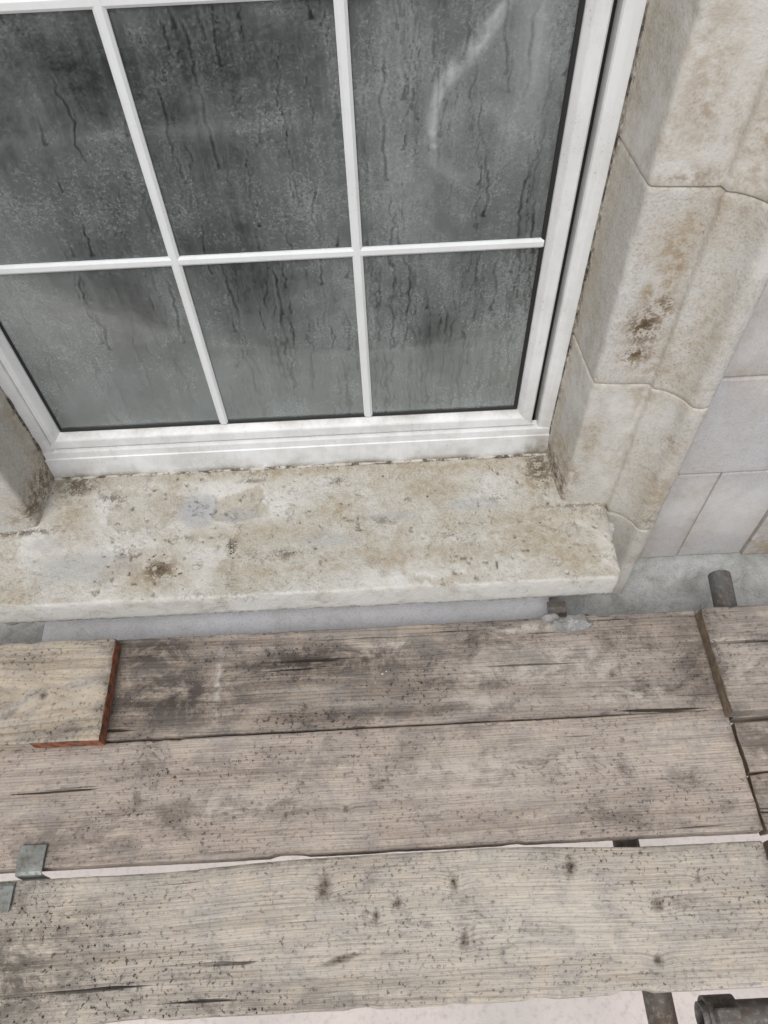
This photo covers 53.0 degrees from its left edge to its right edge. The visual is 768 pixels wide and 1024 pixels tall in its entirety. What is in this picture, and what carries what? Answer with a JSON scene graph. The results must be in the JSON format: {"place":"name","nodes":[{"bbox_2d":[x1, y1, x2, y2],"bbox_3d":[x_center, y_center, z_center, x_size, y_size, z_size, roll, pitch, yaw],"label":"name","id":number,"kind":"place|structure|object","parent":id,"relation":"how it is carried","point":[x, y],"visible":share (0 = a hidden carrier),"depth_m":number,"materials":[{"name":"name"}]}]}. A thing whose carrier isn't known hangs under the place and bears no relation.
{"place":"outdoors","nodes":[
{"label":"outdoors","id":0,"kind":"place"},
{"bbox_2d":[0,25,574,388],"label":"floor","id":1,"kind":"structure","parent":0,"point":[71,175],"depth_m":3.75,"materials":[{"name":"paint"}]},
{"bbox_2d":[0,0,578,53],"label":"back wall","id":2,"kind":"structure","parent":1,"relation":"on","point":[154,26],"depth_m":4.56,"materials":[{"name":"paint"}]},
{"bbox_2d":[0,833,767,1023],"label":"ground","id":3,"kind":"structure","parent":0,"point":[624,1007],"depth_m":3.19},
{"bbox_2d":[0,277,60,414],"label":"window reveal","id":4,"kind":"object","parent":3,"relation":"on","point":[41,374],"depth_m":1.73,"materials":[{"name":"stone"}]},
{"bbox_2d":[585,570,767,1023],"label":"scaffold frame","id":5,"kind":"object","parent":3,"relation":"on","point":[713,1008],"visible":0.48,"depth_m":1.33,"materials":[{"name":"grey metal"}]},
{"bbox_2d":[0,882,15,912],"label":"board clip","id":6,"kind":"object","parent":5,"relation":"attached to","point":[6,891],"visible":0.78,"depth_m":1.37,"materials":[{"name":"metal"}]},
{"bbox_2d":[15,844,50,879],"bbox_3d":[-0.642,0.646,1.419,0.048,0.048,0.054,-3,55,0],"label":"board clip","id":7,"kind":"object","parent":5,"relation":"attached to","point":[30,862],"visible":0.91,"depth_m":1.40,"materials":[{"name":"metal"}]},
{"bbox_2d":[0,639,120,749],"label":"scaffold board","id":8,"kind":"object","parent":5,"relation":"on","point":[55,694],"visible":1,"depth_m":1.55,"materials":[{"name":"beige wood"}]},
{"bbox_2d":[0,611,722,750],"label":"scaffold board","id":9,"kind":"object","parent":5,"relation":"on","point":[304,681],"visible":0.81,"depth_m":1.58,"materials":[{"name":"grey wood"}]},
{"bbox_2d":[541,613,558,622],"bbox_3d":[0.356,0.227,1.650,0.041,0.017,0.022,-3,55,0],"label":"mortar lump","id":10,"kind":"object","parent":9,"relation":"on","point":[548,618],"visible":1,"depth_m":1.64,"materials":[{"name":"grey concrete"}]},
{"bbox_2d":[551,613,593,633],"bbox_3d":[0.400,0.237,1.639,0.093,0.025,0.045,-3,55,0],"label":"mortar lump","id":11,"kind":"object","parent":9,"relation":"on","point":[574,623],"visible":1,"depth_m":1.63,"materials":[{"name":"grey concrete"}]},
{"bbox_2d":[12,640,741,965],"bbox_3d":[-0.099,0.530,1.458,1.529,0.003,0.653,-3,55,0],"label":"grit","id":12,"kind":"object","parent":5,"relation":"on","point":[366,775],"visible":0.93,"depth_m":1.45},
{"bbox_2d":[0,710,762,873],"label":"scaffold board","id":13,"kind":"object","parent":5,"relation":"on","point":[488,784],"visible":1,"depth_m":1.46,"materials":[{"name":"grey wood"}]},
{"bbox_2d":[0,841,767,1023],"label":"scaffold board","id":14,"kind":"object","parent":5,"relation":"on","point":[432,929],"visible":1,"depth_m":1.32,"materials":[{"name":"grey wood"}]},
{"bbox_2d":[547,601,566,616],"bbox_3d":[0.384,0.226,1.726,0.041,0.059,0.031,-3,55,0],"label":"wall bracket","id":15,"kind":"object","parent":5,"relation":"attached to","point":[558,608],"depth_m":1.70,"materials":[{"name":"metal"}]},
{"bbox_2d":[695,604,767,716],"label":"scaffold board","id":16,"kind":"object","parent":5,"relation":"on","point":[735,640],"visible":1,"depth_m":1.55,"materials":[{"name":"grey wood"}]},
{"bbox_2d":[729,715,767,722],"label":"scaffold board","id":17,"kind":"object","parent":5,"relation":"on","point":[748,719],"visible":0.01,"depth_m":1.54,"materials":[{"name":"grey wood"}]},
{"bbox_2d":[731,721,767,775],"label":"scaffold board","id":18,"kind":"object","parent":5,"relation":"on","point":[751,738],"visible":0.91,"depth_m":1.49,"materials":[{"name":"grey wood"}]},
{"bbox_2d":[747,773,767,835],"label":"scaffold board","id":19,"kind":"object","parent":5,"relation":"on","point":[758,783],"visible":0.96,"depth_m":1.44,"materials":[{"name":"grey wood"}]},
{"bbox_2d":[763,840,767,858],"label":"scaffold board","id":20,"kind":"object","parent":5,"relation":"on","point":[765,844],"visible":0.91,"depth_m":1.41,"materials":[{"name":"wood"}]},
{"bbox_2d":[676,375,754,554],"bbox_3d":[1.877,-0.528,1.450,2.998,5.700,0.344,-3,55,0],"label":"joint","id":21,"kind":"object","parent":3,"relation":"on","point":[704,502],"depth_m":1.84,"materials":[{"name":"concrete"}]},
{"bbox_2d":[724,283,767,376],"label":"block","id":22,"kind":"structure","parent":21,"relation":"attached to","point":[750,357],"depth_m":1.39,"materials":[{"name":"stone"}]},
{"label":"jamb","id":23,"kind":"object","parent":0,"visible":0},
{"bbox_2d":[0,389,53,531],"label":"jamb","id":24,"kind":"object","parent":23,"relation":"on","point":[26,480],"visible":0.62,"depth_m":1.65,"materials":[{"name":"stone"}]},
{"bbox_3d":[-0.358,0.830,2.878,7.600,1.939,0.084,-3,56,0],"label":"lower wall","id":25,"kind":"object","parent":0,"visible":0},
{"bbox_2d":[0,552,767,644],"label":"string course","id":26,"kind":"object","parent":25,"relation":"on","point":[668,583],"visible":0.08,"depth_m":1.94,"materials":[{"name":"stone"}]},
{"bbox_2d":[42,597,548,641],"bbox_3d":[-0.202,0.252,1.855,1.172,0.138,0.158,-3,55,0],"label":"apron stone","id":27,"kind":"object","parent":26,"relation":"on","point":[274,621],"visible":0.23,"depth_m":1.78,"materials":[{"name":"grey stone"}]},
{"bbox_2d":[609,522,614,534],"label":"under sill wall","id":28,"kind":"structure","parent":26,"relation":"on","point":[612,527],"depth_m":1.74,"materials":[{"name":"stone"}]},
{"bbox_2d":[0,456,619,623],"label":"stone window sill","id":29,"kind":"structure","parent":28,"relation":"on","point":[70,557],"depth_m":1.68,"materials":[{"name":"beige stone"}]},
{"bbox_2d":[0,387,45,459],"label":"sealant","id":30,"kind":"object","parent":29,"relation":"on","point":[22,422],"visible":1,"depth_m":1.63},
{"bbox_2d":[0,328,60,452],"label":"frame","id":31,"kind":"object","parent":29,"relation":"on","point":[18,388],"visible":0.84,"depth_m":1.58,"materials":[{"name":"white plastic"}]},
{"bbox_2d":[54,342,523,428],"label":"sill","id":32,"kind":"structure","parent":31,"relation":"attached to","point":[287,385],"depth_m":1.85,"materials":[{"name":"paint"}]},
{"bbox_2d":[43,420,549,476],"bbox_3d":[-0.194,-0.137,1.760,1.138,0.108,0.029,-3,55,0],"label":"frame bottom","id":33,"kind":"object","parent":29,"relation":"on","point":[288,451],"visible":0.9,"depth_m":1.74,"materials":[{"name":"white plastic"}]},
{"bbox_2d":[51,409,532,448],"bbox_3d":[-0.210,-0.187,1.708,1.094,0.039,0.024,-3,55,0],"label":"sash rail bottom","id":34,"kind":"object","parent":33,"relation":"on","point":[295,428],"visible":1,"depth_m":1.70,"materials":[{"name":"white wood"}]},
{"bbox_2d":[517,0,613,421],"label":"sash stile","id":35,"kind":"object","parent":33,"relation":"on","point":[593,36],"visible":1,"depth_m":1.24,"materials":[{"name":"white wood"}]},
{"bbox_2d":[0,322,60,430],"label":"gasket","id":36,"kind":"object","parent":35,"relation":"attached to","point":[28,374],"visible":1,"depth_m":1.55,"materials":[{"name":"black rubber"}]},
{"bbox_2d":[0,0,267,13],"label":"glazing bar","id":37,"kind":"object","parent":35,"relation":"attached to","point":[16,6],"visible":1,"depth_m":1.01,"materials":[{"name":"white wood"}]},
{"bbox_2d":[92,0,227,423],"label":"glazing bar","id":38,"kind":"object","parent":35,"relation":"attached to","point":[105,29],"visible":1,"depth_m":1.22,"materials":[{"name":"white wood"}]},
{"bbox_2d":[0,238,543,274],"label":"glazing bar","id":39,"kind":"object","parent":35,"relation":"attached to","point":[225,258],"visible":1,"depth_m":1.34,"materials":[{"name":"white wood"}]},
{"bbox_2d":[0,0,575,423],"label":"glass","id":40,"kind":"object","parent":35,"relation":"in","point":[541,49],"visible":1,"depth_m":1.11,"materials":[{"name":"grey glass"}]},
{"bbox_2d":[60,406,515,431],"bbox_3d":[-0.211,-0.205,1.695,1.004,0.006,0.006,-3,55,0],"label":"gasket bottom","id":41,"kind":"object","parent":35,"relation":"attached to","point":[286,419],"visible":1,"depth_m":1.69,"materials":[{"name":"black rubber"}]},
{"bbox_2d":[333,0,371,416],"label":"glazing bar","id":42,"kind":"object","parent":35,"relation":"attached to","point":[343,52],"visible":1,"depth_m":1.23,"materials":[{"name":"white wood"}]},
{"bbox_2d":[514,0,585,408],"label":"gasket","id":43,"kind":"object","parent":35,"relation":"attached to","point":[580,12],"visible":1,"depth_m":1.24,"materials":[{"name":"black rubber"}]},
{"bbox_2d":[52,456,543,589],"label":"rust flakes","id":44,"kind":"object","parent":29,"relation":"on","point":[292,552],"visible":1,"depth_m":1.69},
{"bbox_2d":[54,453,545,480],"bbox_3d":[-0.193,-0.105,1.778,1.135,0.010,0.009,-3,55,0],"label":"sealant joint","id":45,"kind":"object","parent":29,"relation":"on","point":[323,465],"visible":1,"depth_m":1.78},
{"bbox_2d":[78,457,539,525],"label":"paint flakes","id":46,"kind":"object","parent":29,"relation":"on","point":[304,478],"visible":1,"depth_m":1.76,"materials":[{"name":"white paint"}]},
{"bbox_2d":[534,0,646,427],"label":"frame","id":47,"kind":"object","parent":29,"relation":"on","point":[627,23],"visible":0.95,"depth_m":1.24,"materials":[{"name":"white plastic"}]},
{"bbox_2d":[532,0,617,419],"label":"sash gap","id":48,"kind":"object","parent":47,"relation":"attached to","point":[584,157],"depth_m":1.27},
{"bbox_2d":[549,0,649,434],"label":"sealant","id":49,"kind":"object","parent":29,"relation":"on","point":[620,122],"visible":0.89,"depth_m":1.22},
{"bbox_2d":[605,508,651,593],"bbox_3d":[0.481,0.031,1.882,0.303,0.295,0.159,21,59,16],"label":"jamb","id":50,"kind":"object","parent":26,"relation":"on","point":[629,538],"visible":0.25,"depth_m":1.76,"materials":[{"name":"stone"}]},
{"bbox_2d":[546,334,708,529],"bbox_3d":[0.472,-0.165,1.598,0.303,0.393,0.158,21,59,16],"label":"jamb","id":51,"kind":"object","parent":50,"relation":"on","point":[622,449],"visible":0.85,"depth_m":1.54,"materials":[{"name":"stone"}]},
{"bbox_2d":[574,137,767,407],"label":"jamb","id":52,"kind":"object","parent":51,"relation":"on","point":[676,281],"visible":0.94,"depth_m":1.22,"materials":[{"name":"stone"}]},
{"bbox_2d":[619,0,767,201],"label":"jamb","id":53,"kind":"object","parent":52,"relation":"on","point":[696,111],"visible":0.88,"depth_m":1.00,"materials":[{"name":"stone"}]},
{"bbox_2d":[639,472,719,557],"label":"block","id":54,"kind":"structure","parent":26,"relation":"on","point":[683,503],"depth_m":1.82,"materials":[{"name":"stone"}]},
{"bbox_2d":[679,375,767,473],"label":"block","id":55,"kind":"structure","parent":54,"relation":"on","point":[732,435],"depth_m":1.58,"materials":[{"name":"stone"}]},
{"bbox_2d":[605,186,767,508],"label":"mortar joint","id":56,"kind":"object","parent":26,"relation":"on","point":[696,186],"visible":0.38,"depth_m":1.08,"materials":[{"name":"grey concrete"}]},
{"bbox_2d":[677,470,767,554],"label":"block","id":57,"kind":"structure","parent":26,"relation":"on","point":[733,510],"depth_m":1.84,"materials":[{"name":"stone"}]},
{"bbox_2d":[740,510,767,553],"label":"block","id":58,"kind":"structure","parent":26,"relation":"on","point":[756,542],"depth_m":1.93,"materials":[{"name":"stone"}]}
]}

